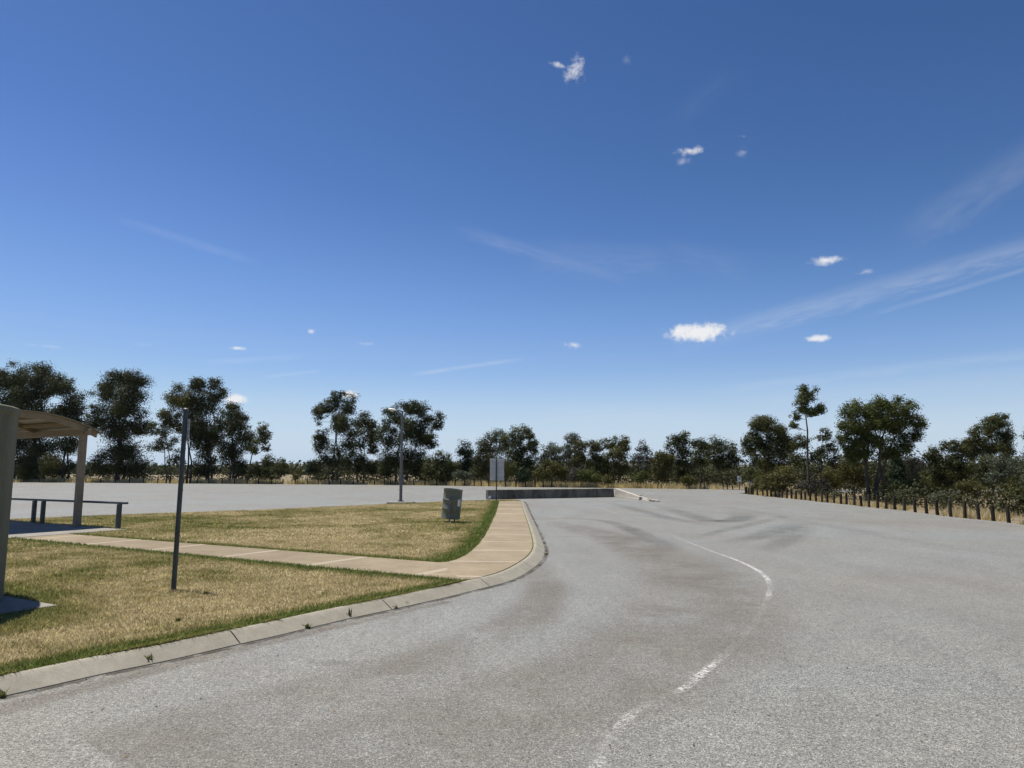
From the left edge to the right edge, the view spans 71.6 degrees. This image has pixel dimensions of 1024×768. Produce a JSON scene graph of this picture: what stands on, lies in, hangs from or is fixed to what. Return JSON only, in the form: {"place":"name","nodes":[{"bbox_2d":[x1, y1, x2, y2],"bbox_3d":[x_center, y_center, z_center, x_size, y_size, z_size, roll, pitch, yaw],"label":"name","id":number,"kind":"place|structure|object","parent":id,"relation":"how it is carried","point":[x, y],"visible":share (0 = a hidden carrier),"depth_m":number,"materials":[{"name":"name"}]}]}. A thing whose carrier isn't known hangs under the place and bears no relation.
{"place":"outdoors","nodes":[
{"label":"outdoors","id":0,"kind":"place"},
{"bbox_2d":[8,521,125,538],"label":"paving","id":1,"kind":"structure","parent":0,"point":[21,529],"depth_m":18.63,"materials":[{"name":"concrete"}]},
{"bbox_2d":[17,410,101,526],"bbox_3d":[-15.330,2.424,19.907,6.259,3.122,4.010,-4,-8,30],"label":"picnic shelter","id":2,"kind":"object","parent":1,"relation":"on","point":[36,424],"visible":0.89,"depth_m":19.90,"materials":[{"name":"beige paint"}]},
{"bbox_2d":[20,534,458,579],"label":"path","id":3,"kind":"structure","parent":0,"point":[383,564],"depth_m":12.88,"materials":[{"name":"concrete"}]},
{"bbox_2d":[0,499,533,675],"bbox_3d":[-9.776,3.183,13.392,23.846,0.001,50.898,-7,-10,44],"label":"lawn","id":4,"kind":"structure","parent":0,"point":[227,611],"depth_m":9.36,"materials":[{"name":"plant"}]},
{"bbox_2d":[0,596,57,613],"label":"tank base","id":5,"kind":"object","parent":4,"relation":"on","point":[9,604],"visible":0.5,"depth_m":8.04,"materials":[{"name":"concrete"}]},
{"bbox_2d":[0,404,20,601],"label":"water tank","id":6,"kind":"object","parent":5,"relation":"on","point":[10,416],"visible":0.93,"depth_m":8.22,"materials":[{"name":"concrete"}]},
{"bbox_2d":[12,498,128,528],"bbox_3d":[-13.953,3.776,21.052,8.499,0.720,0.110,-4,-8,30],"label":"hand rail","id":7,"kind":"object","parent":4,"relation":"on","point":[43,511],"visible":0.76,"depth_m":20.86,"materials":[{"name":"metal"}]},
{"bbox_2d":[171,408,189,589],"bbox_3d":[-4.307,1.591,9.247,0.139,2.564,0.074,0,-7,0],"label":"sign post","id":8,"kind":"object","parent":4,"relation":"on","point":[185,428],"visible":0.85,"depth_m":9.25,"materials":[{"name":"metal"}]},
{"bbox_2d":[387,501,414,503],"bbox_3d":[-5.487,5.862,35.076,1.250,0.090,0.900,0,-7,0],"label":"concrete pad","id":9,"kind":"object","parent":4,"relation":"on","point":[392,502],"visible":0.64,"depth_m":34.63,"materials":[{"name":"grey concrete"}]},
{"bbox_2d":[388,408,403,501],"bbox_3d":[-5.822,3.548,35.615,0.870,4.686,0.300,0,-7,0],"label":"street lamp","id":10,"kind":"object","parent":9,"relation":"on","point":[401,471],"visible":0.98,"depth_m":35.53,"materials":[{"name":"metal"}]},
{"bbox_2d":[441,488,462,522],"bbox_3d":[-1.814,3.695,21.465,0.667,1.086,0.637,0,-7,0],"label":"rubbish bin","id":11,"kind":"object","parent":4,"relation":"on","point":[452,502],"visible":0.99,"depth_m":21.25,"materials":[{"name":"grey metal"}]},
{"bbox_2d":[439,501,531,578],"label":"footpath","id":12,"kind":"structure","parent":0,"point":[505,542],"depth_m":14.24,"materials":[{"name":"concrete"}]},
{"bbox_2d":[0,482,1023,767],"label":"road","id":13,"kind":"structure","parent":0,"point":[448,686],"depth_m":6.02,"materials":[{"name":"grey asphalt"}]},
{"bbox_2d":[0,690,7,697],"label":"weed","id":14,"kind":"object","parent":13,"relation":"on","point":[3,693],"visible":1,"depth_m":5.08,"materials":[{"name":"green plant"}]},
{"bbox_2d":[0,501,544,696],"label":"kerb","id":15,"kind":"structure","parent":13,"relation":"on","point":[14,683],"depth_m":6.73,"materials":[{"name":"concrete"}]},
{"bbox_2d":[23,511,1007,756],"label":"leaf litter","id":16,"kind":"object","parent":13,"relation":"on","point":[381,658],"visible":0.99,"depth_m":6.16,"materials":[{"name":"brown plant"}]},
{"bbox_2d":[36,510,1007,765],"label":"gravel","id":17,"kind":"structure","parent":13,"relation":"on","point":[552,674],"depth_m":5.89,"materials":[{"name":"grey gravel"}]},
{"bbox_2d":[486,488,659,501],"bbox_3d":[3.309,6.670,42.776,9.750,0.618,7.376,0,-7,0],"label":"concrete barrier","id":18,"kind":"object","parent":13,"relation":"on","point":[551,493],"visible":0.91,"depth_m":43.96,"materials":[{"name":"grey concrete"}]},
{"bbox_2d":[681,557,769,689],"bbox_3d":[3.494,4.115,20.210,2.949,0.001,34.324,-1,-7,6],"label":"road line","id":19,"kind":"object","parent":13,"relation":"on","point":[714,664],"visible":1,"depth_m":5.86,"materials":[{"name":"white paint"}]},
{"bbox_2d":[0,0,1023,464],"label":"sky","id":20,"kind":"structure","parent":0,"point":[649,220],"materials":[{"name":"blue"}]},
{"bbox_2d":[13,473,1023,524],"bbox_3d":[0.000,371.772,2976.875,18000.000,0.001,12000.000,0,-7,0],"label":"ground","id":21,"kind":"structure","parent":0,"point":[920,509],"depth_m":78.29,"materials":[{"name":"plant"}]},
{"bbox_2d":[0,358,43,474],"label":"gum tree","id":22,"kind":"object","parent":21,"relation":"on","point":[7,381],"visible":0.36,"depth_m":122.03,"materials":[{"name":"green plant"}]},
{"bbox_2d":[0,360,59,479],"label":"gum tree","id":23,"kind":"object","parent":21,"relation":"on","point":[33,389],"visible":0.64,"depth_m":118.13,"materials":[{"name":"green plant"}]},
{"bbox_2d":[14,460,46,481],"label":"shrub","id":24,"kind":"object","parent":21,"relation":"on","point":[23,472],"visible":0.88,"depth_m":115.19,"materials":[{"name":"green plant"}]},
{"bbox_2d":[36,452,65,482],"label":"shrub","id":25,"kind":"object","parent":21,"relation":"on","point":[52,468],"visible":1,"depth_m":112.19,"materials":[{"name":"green plant"}]},
{"bbox_2d":[36,371,92,479],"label":"gum tree","id":26,"kind":"object","parent":21,"relation":"on","point":[69,408],"visible":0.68,"depth_m":117.02,"materials":[{"name":"green plant"}]},
{"bbox_2d":[85,368,154,481],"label":"gum tree","id":27,"kind":"object","parent":21,"relation":"on","point":[128,396],"visible":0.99,"depth_m":111.89,"materials":[{"name":"green plant"}]},
{"bbox_2d":[142,418,185,482],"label":"gum tree","id":28,"kind":"object","parent":21,"relation":"on","point":[162,440],"visible":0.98,"depth_m":106.11,"materials":[{"name":"green plant"}]},
{"bbox_2d":[152,381,204,483],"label":"gum tree","id":29,"kind":"object","parent":21,"relation":"on","point":[182,401],"visible":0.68,"depth_m":106.22,"materials":[{"name":"green plant"}]},
{"bbox_2d":[177,376,230,479],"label":"gum tree","id":30,"kind":"object","parent":21,"relation":"on","point":[205,439],"visible":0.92,"depth_m":105.94,"materials":[{"name":"green plant"}]},
{"bbox_2d":[205,400,260,479],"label":"gum tree","id":31,"kind":"object","parent":21,"relation":"on","point":[235,427],"visible":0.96,"depth_m":102.44,"materials":[{"name":"green plant"}]},
{"bbox_2d":[245,462,271,483],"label":"shrub","id":32,"kind":"object","parent":21,"relation":"on","point":[255,469],"visible":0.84,"depth_m":98.18,"materials":[{"name":"green plant"}]},
{"bbox_2d":[247,421,272,479],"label":"gum tree","id":33,"kind":"object","parent":21,"relation":"on","point":[265,435],"visible":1,"depth_m":99.97,"materials":[{"name":"green plant"}]},
{"bbox_2d":[260,453,291,483],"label":"shrub","id":34,"kind":"object","parent":21,"relation":"on","point":[278,468],"visible":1,"depth_m":97.61,"materials":[{"name":"green plant"}]},
{"bbox_2d":[290,467,303,482],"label":"shrub","id":35,"kind":"object","parent":21,"relation":"on","point":[294,476],"visible":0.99,"depth_m":95.74,"materials":[{"name":"green plant"}]},
{"bbox_2d":[305,460,314,476],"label":"shrub","id":36,"kind":"object","parent":21,"relation":"on","point":[309,469],"visible":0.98,"depth_m":96.28,"materials":[{"name":"green plant"}]},
{"bbox_2d":[307,389,360,481],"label":"gum tree","id":37,"kind":"object","parent":21,"relation":"on","point":[340,420],"visible":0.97,"depth_m":96.91,"materials":[{"name":"green plant"}]},
{"bbox_2d":[335,410,380,482],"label":"gum tree","id":38,"kind":"object","parent":21,"relation":"on","point":[362,461],"visible":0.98,"depth_m":95.07,"materials":[{"name":"green plant"}]},
{"bbox_2d":[373,399,446,481],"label":"gum tree","id":39,"kind":"object","parent":21,"relation":"on","point":[412,460],"visible":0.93,"depth_m":92.41,"materials":[{"name":"green plant"}]},
{"bbox_2d":[420,450,458,482],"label":"broad tree","id":40,"kind":"object","parent":21,"relation":"on","point":[435,472],"visible":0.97,"depth_m":87.72,"materials":[{"name":"green plant"}]},
{"bbox_2d":[450,469,474,484],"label":"shrub","id":41,"kind":"object","parent":21,"relation":"on","point":[465,475],"visible":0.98,"depth_m":84.99,"materials":[{"name":"green plant"}]},
{"bbox_2d":[454,439,481,483],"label":"broad tree","id":42,"kind":"object","parent":21,"relation":"on","point":[464,463],"visible":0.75,"depth_m":88.08,"materials":[{"name":"green plant"}]},
{"bbox_2d":[468,435,506,480],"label":"broad tree","id":43,"kind":"object","parent":21,"relation":"on","point":[484,455],"visible":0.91,"depth_m":85.49,"materials":[{"name":"green plant"}]},
{"bbox_2d":[483,427,509,482],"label":"gum tree","id":44,"kind":"object","parent":21,"relation":"on","point":[495,434],"visible":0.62,"depth_m":88.23,"materials":[{"name":"green plant"}]},
{"bbox_2d":[490,458,503,499],"bbox_3d":[-0.812,5.249,38.269,0.765,2.465,0.092,0,-7,0],"label":"road sign","id":45,"kind":"object","parent":21,"relation":"on","point":[496,469],"visible":0.98,"depth_m":38.38,"materials":[{"name":"metal"}]},
{"bbox_2d":[17,458,1012,474],"bbox_3d":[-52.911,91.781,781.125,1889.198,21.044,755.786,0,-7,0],"label":"distant trees","id":46,"kind":"object","parent":21,"relation":"on","point":[290,469],"visible":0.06,"depth_m":456.67,"materials":[{"name":"green plant"}]},
{"bbox_2d":[13,446,1023,514],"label":"thicket","id":47,"kind":"object","parent":21,"relation":"on","point":[872,468],"visible":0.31,"depth_m":74.93,"materials":[{"name":"green plant"}]},
{"bbox_2d":[499,423,542,481],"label":"gum tree","id":48,"kind":"object","parent":21,"relation":"on","point":[515,454],"visible":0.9,"depth_m":81.41,"materials":[{"name":"green plant"}]},
{"bbox_2d":[514,466,532,484],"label":"shrub","id":49,"kind":"object","parent":21,"relation":"on","point":[523,475],"visible":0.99,"depth_m":78.17,"materials":[{"name":"green plant"}]},
{"bbox_2d":[538,441,562,481],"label":"gum tree","id":50,"kind":"object","parent":21,"relation":"on","point":[550,448],"visible":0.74,"depth_m":83.34,"materials":[{"name":"green plant"}]},
{"bbox_2d":[532,458,570,486],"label":"wattle tree","id":51,"kind":"object","parent":21,"relation":"on","point":[559,471],"visible":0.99,"depth_m":76.92,"materials":[{"name":"green plant"}]},
{"bbox_2d":[554,431,584,481],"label":"gum tree","id":52,"kind":"object","parent":21,"relation":"on","point":[565,446],"visible":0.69,"depth_m":81.58,"materials":[{"name":"green plant"}]},
{"bbox_2d":[566,467,580,482],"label":"shrub","id":53,"kind":"object","parent":21,"relation":"on","point":[572,472],"visible":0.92,"depth_m":75.61,"materials":[{"name":"green plant"}]},
{"bbox_2d":[568,439,594,481],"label":"gum tree","id":54,"kind":"object","parent":21,"relation":"on","point":[577,447],"visible":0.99,"depth_m":77.48,"materials":[{"name":"green plant"}]},
{"bbox_2d":[576,468,602,484],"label":"shrub","id":55,"kind":"object","parent":21,"relation":"on","point":[586,474],"visible":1,"depth_m":75.22,"materials":[{"name":"green plant"}]},
{"bbox_2d":[585,438,611,485],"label":"gum tree","id":56,"kind":"object","parent":21,"relation":"on","point":[597,458],"visible":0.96,"depth_m":77.99,"materials":[{"name":"green plant"}]},
{"bbox_2d":[600,474,613,487],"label":"shrub","id":57,"kind":"object","parent":21,"relation":"on","point":[607,479],"visible":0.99,"depth_m":73.60,"materials":[{"name":"green plant"}]},
{"bbox_2d":[602,434,634,485],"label":"gum tree","id":58,"kind":"object","parent":21,"relation":"on","point":[618,454],"visible":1,"depth_m":76.83,"materials":[{"name":"green plant"}]},
{"bbox_2d":[627,469,650,487],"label":"shrub","id":59,"kind":"object","parent":21,"relation":"on","point":[642,476],"visible":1,"depth_m":72.57,"materials":[{"name":"green plant"}]},
{"bbox_2d":[628,439,653,484],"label":"gum tree","id":60,"kind":"object","parent":21,"relation":"on","point":[644,450],"visible":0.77,"depth_m":76.25,"materials":[{"name":"green plant"}]},
{"bbox_2d":[647,450,678,488],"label":"wattle tree","id":61,"kind":"object","parent":21,"relation":"on","point":[661,473],"visible":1,"depth_m":71.88,"materials":[{"name":"green plant"}]},
{"bbox_2d":[662,430,696,484],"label":"gum tree","id":62,"kind":"object","parent":21,"relation":"on","point":[678,441],"visible":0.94,"depth_m":73.01,"materials":[{"name":"green plant"}]},
{"bbox_2d":[679,472,698,488],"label":"shrub","id":63,"kind":"object","parent":21,"relation":"on","point":[686,480],"visible":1,"depth_m":69.05,"materials":[{"name":"green plant"}]},
{"bbox_2d":[687,437,711,486],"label":"gum tree","id":64,"kind":"object","parent":21,"relation":"on","point":[699,444],"visible":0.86,"depth_m":71.95,"materials":[{"name":"green plant"}]},
{"bbox_2d":[703,434,744,488],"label":"gum tree","id":65,"kind":"object","parent":21,"relation":"on","point":[720,462],"visible":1,"depth_m":69.83,"materials":[{"name":"green plant"}]},
{"bbox_2d":[738,466,770,483],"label":"shrub","id":66,"kind":"object","parent":21,"relation":"on","point":[751,474],"visible":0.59,"depth_m":59.32,"materials":[{"name":"green plant"}]},
{"bbox_2d":[750,475,768,489],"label":"shrub","id":67,"kind":"object","parent":21,"relation":"on","point":[755,485],"visible":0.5,"depth_m":52.89,"materials":[{"name":"green plant"}]},
{"bbox_2d":[738,414,800,489],"bbox_3d":[20.834,5.625,57.737,5.069,6.426,3.109,0,-7,0],"label":"gum tree","id":68,"kind":"object","parent":21,"relation":"on","point":[779,446],"visible":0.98,"depth_m":57.42,"materials":[{"name":"green plant"}]},
{"bbox_2d":[757,464,801,494],"bbox_3d":[17.861,6.478,47.680,3.058,2.258,2.537,0,-7,0],"label":"shrub","id":69,"kind":"object","parent":21,"relation":"on","point":[774,481],"visible":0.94,"depth_m":47.27,"materials":[{"name":"green plant"}]},
{"bbox_2d":[788,383,827,495],"bbox_3d":[18.779,3.566,44.907,2.398,7.337,1.775,-3,-8,24],"label":"gum tree","id":70,"kind":"object","parent":21,"relation":"on","point":[805,400],"visible":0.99,"depth_m":44.94,"materials":[{"name":"green plant"}]},
{"bbox_2d":[785,428,841,491],"bbox_3d":[21.130,5.408,49.663,4.099,4.866,2.025,0,-7,0],"label":"gum tree","id":71,"kind":"object","parent":21,"relation":"on","point":[820,451],"visible":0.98,"depth_m":49.54,"materials":[{"name":"green plant"}]},
{"bbox_2d":[796,478,833,495],"bbox_3d":[19.015,6.487,44.462,2.373,1.428,1.373,0,-7,0],"label":"shrub","id":72,"kind":"object","parent":21,"relation":"on","point":[813,486],"visible":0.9,"depth_m":44.31,"materials":[{"name":"green plant"}]},
{"bbox_2d":[819,465,842,490],"bbox_3d":[21.089,6.411,46.793,1.683,2.167,1.363,0,-7,0],"label":"shrub","id":73,"kind":"object","parent":21,"relation":"on","point":[826,472],"visible":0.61,"depth_m":46.61,"materials":[{"name":"green plant"}]},
{"bbox_2d":[827,453,874,498],"bbox_3d":[19.988,5.300,41.637,2.377,3.095,2.001,0,-7,0],"label":"shrub","id":74,"kind":"object","parent":21,"relation":"on","point":[845,469],"visible":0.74,"depth_m":41.44,"materials":[{"name":"green plant"}]},
{"bbox_2d":[853,494,855,504],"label":"bollard","id":75,"kind":"object","parent":21,"relation":"on","point":[854,499],"visible":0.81,"depth_m":35.22,"materials":[{"name":"brown wood"}]},
{"bbox_2d":[867,495,870,506],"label":"bollard","id":76,"kind":"object","parent":21,"relation":"on","point":[868,499],"visible":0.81,"depth_m":33.57,"materials":[{"name":"brown wood"}]},
{"bbox_2d":[876,495,878,507],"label":"bollard","id":77,"kind":"object","parent":21,"relation":"on","point":[877,501],"visible":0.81,"depth_m":32.63,"materials":[{"name":"brown wood"}]},
{"bbox_2d":[834,393,930,500],"bbox_3d":[19.850,3.408,37.973,5.214,5.955,2.350,0,-7,0],"label":"gum tree","id":78,"kind":"object","parent":21,"relation":"on","point":[874,417],"visible":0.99,"depth_m":37.78,"materials":[{"name":"green plant"}]},
{"bbox_2d":[873,471,891,492],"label":"shrub","id":79,"kind":"object","parent":21,"relation":"on","point":[886,476],"visible":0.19,"depth_m":42.26,"materials":[{"name":"green plant"}]},
{"bbox_2d":[884,497,887,508],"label":"bollard","id":80,"kind":"object","parent":21,"relation":"on","point":[886,502],"visible":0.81,"depth_m":31.79,"materials":[{"name":"brown wood"}]},
{"bbox_2d":[893,496,896,509],"bbox_3d":[16.686,5.275,30.982,0.126,0.741,0.124,4,-7,-40],"label":"bollard","id":81,"kind":"object","parent":21,"relation":"on","point":[894,502],"visible":0.81,"depth_m":30.95,"materials":[{"name":"brown wood"}]},
{"bbox_2d":[884,456,913,491],"bbox_3d":[22.701,5.461,41.709,1.711,2.782,1.632,0,-7,0],"label":"tree","id":82,"kind":"object","parent":21,"relation":"on","point":[897,472],"visible":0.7,"depth_m":41.50,"materials":[{"name":"green plant"}]},
{"bbox_2d":[902,498,905,510],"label":"bollard","id":83,"kind":"object","parent":21,"relation":"on","point":[904,503],"visible":0.81,"depth_m":30.15,"materials":[{"name":"brown wood"}]},
{"bbox_2d":[890,474,934,498],"bbox_3d":[21.081,5.567,37.606,2.256,1.566,1.277,0,-7,0],"label":"shrub","id":84,"kind":"object","parent":21,"relation":"on","point":[911,481],"visible":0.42,"depth_m":37.47,"materials":[{"name":"green plant"}]},
{"bbox_2d":[913,499,916,511],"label":"bollard","id":85,"kind":"object","parent":21,"relation":"on","point":[914,506],"visible":0.81,"depth_m":29.20,"materials":[{"name":"brown wood"}]},
{"bbox_2d":[901,454,928,491],"bbox_3d":[31.596,7.031,55.530,2.064,3.085,1.704,6,-9,-38],"label":"gum tree","id":86,"kind":"object","parent":21,"relation":"on","point":[913,463],"visible":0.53,"depth_m":55.39,"materials":[{"name":"green plant"}]},
{"bbox_2d":[924,499,928,513],"bbox_3d":[16.511,4.950,28.318,0.126,0.717,0.121,-1,-8,5],"label":"bollard","id":87,"kind":"object","parent":21,"relation":"on","point":[926,506],"visible":0.81,"depth_m":28.29,"materials":[{"name":"brown wood"}]},
{"bbox_2d":[917,467,942,497],"bbox_3d":[25.035,5.964,42.453,1.654,1.968,1.603,0,-7,0],"label":"shrub","id":88,"kind":"object","parent":21,"relation":"on","point":[926,473],"visible":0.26,"depth_m":42.46,"materials":[{"name":"green plant"}]},
{"bbox_2d":[934,500,938,514],"bbox_3d":[16.421,4.844,27.454,0.125,0.715,0.126,-8,-9,42],"label":"bollard","id":89,"kind":"object","parent":21,"relation":"on","point":[936,507],"visible":0.81,"depth_m":27.43,"materials":[{"name":"brown wood"}]},
{"bbox_2d":[928,491,959,508],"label":"shrub","id":90,"kind":"object","parent":21,"relation":"on","point":[934,496],"visible":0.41,"depth_m":32.56,"materials":[{"name":"green plant"}]},
{"bbox_2d":[948,500,952,516],"bbox_3d":[16.380,4.714,26.549,0.124,0.772,0.126,2,-6,-25],"label":"bollard","id":91,"kind":"object","parent":21,"relation":"on","point":[950,508],"visible":0.81,"depth_m":26.51,"materials":[{"name":"brown wood"}]},
{"bbox_2d":[921,438,982,499],"bbox_3d":[24.556,4.803,39.718,3.097,3.608,2.632,0,-7,0],"label":"broad tree","id":92,"kind":"object","parent":21,"relation":"on","point":[948,475],"visible":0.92,"depth_m":39.56,"materials":[{"name":"green plant"}]},
{"bbox_2d":[963,501,966,517],"bbox_3d":[16.333,4.600,25.620,0.121,0.769,0.126,-2,-6,31],"label":"bollard","id":93,"kind":"object","parent":21,"relation":"on","point":[964,510],"visible":0.81,"depth_m":25.59,"materials":[{"name":"brown wood"}]},
{"bbox_2d":[950,478,995,502],"bbox_3d":[21.932,5.177,33.736,1.756,1.386,1.304,0,-7,0],"label":"shrub","id":94,"kind":"object","parent":21,"relation":"on","point":[958,486],"visible":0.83,"depth_m":33.76,"materials":[{"name":"green plant"}]},
{"bbox_2d":[975,503,980,519],"bbox_3d":[16.239,4.513,24.742,0.124,0.694,0.126,-6,-10,30],"label":"bollard","id":95,"kind":"object","parent":21,"relation":"on","point":[978,515],"visible":0.81,"depth_m":24.71,"materials":[{"name":"brown wood"}]},
{"bbox_2d":[958,412,1017,491],"bbox_3d":[33.376,4.922,49.816,3.964,5.879,2.690,-3,-8,26],"label":"gum tree","id":96,"kind":"object","parent":21,"relation":"on","point":[981,446],"visible":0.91,"depth_m":49.46,"materials":[{"name":"green plant"}]},
{"bbox_2d":[969,453,1006,489],"bbox_3d":[29.838,5.733,44.291,1.935,2.886,1.995,6,-9,-39],"label":"shrub","id":97,"kind":"object","parent":21,"relation":"on","point":[979,475],"visible":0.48,"depth_m":44.31,"materials":[{"name":"green plant"}]},
{"bbox_2d":[990,505,995,520],"bbox_3d":[16.121,4.403,23.808,0.124,0.671,0.126,7,-11,-44],"label":"bollard","id":98,"kind":"object","parent":21,"relation":"on","point":[992,511],"visible":0.81,"depth_m":23.78,"materials":[{"name":"brown wood"}]},
{"bbox_2d":[980,451,1023,502],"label":"shrub","id":99,"kind":"object","parent":21,"relation":"on","point":[1003,472],"visible":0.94,"depth_m":32.54,"materials":[{"name":"green plant"}]},
{"bbox_2d":[1005,506,1010,522],"bbox_3d":[16.076,4.296,23.012,0.121,0.701,0.126,-2,-7,1],"label":"bollard","id":100,"kind":"object","parent":21,"relation":"on","point":[1007,510],"visible":0.81,"depth_m":22.98,"materials":[{"name":"brown wood"}]},
{"bbox_2d":[1002,461,1022,489],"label":"shrub","id":101,"kind":"object","parent":21,"relation":"on","point":[1016,479],"visible":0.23,"depth_m":41.35,"materials":[{"name":"green plant"}]},
{"bbox_2d":[1002,479,1023,514],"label":"shrub","id":102,"kind":"object","parent":21,"relation":"on","point":[1008,492],"visible":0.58,"depth_m":27.79,"materials":[{"name":"green plant"}]},
{"bbox_2d":[1014,458,1023,490],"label":"shrub","id":103,"kind":"object","parent":21,"relation":"on","point":[1021,465],"visible":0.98,"depth_m":30.75,"materials":[{"name":"green plant"}]},
{"bbox_2d":[1019,431,1023,479],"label":"gum tree","id":104,"kind":"object","parent":21,"relation":"on","point":[1022,449],"visible":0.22,"depth_m":40.09,"materials":[{"name":"green plant"}]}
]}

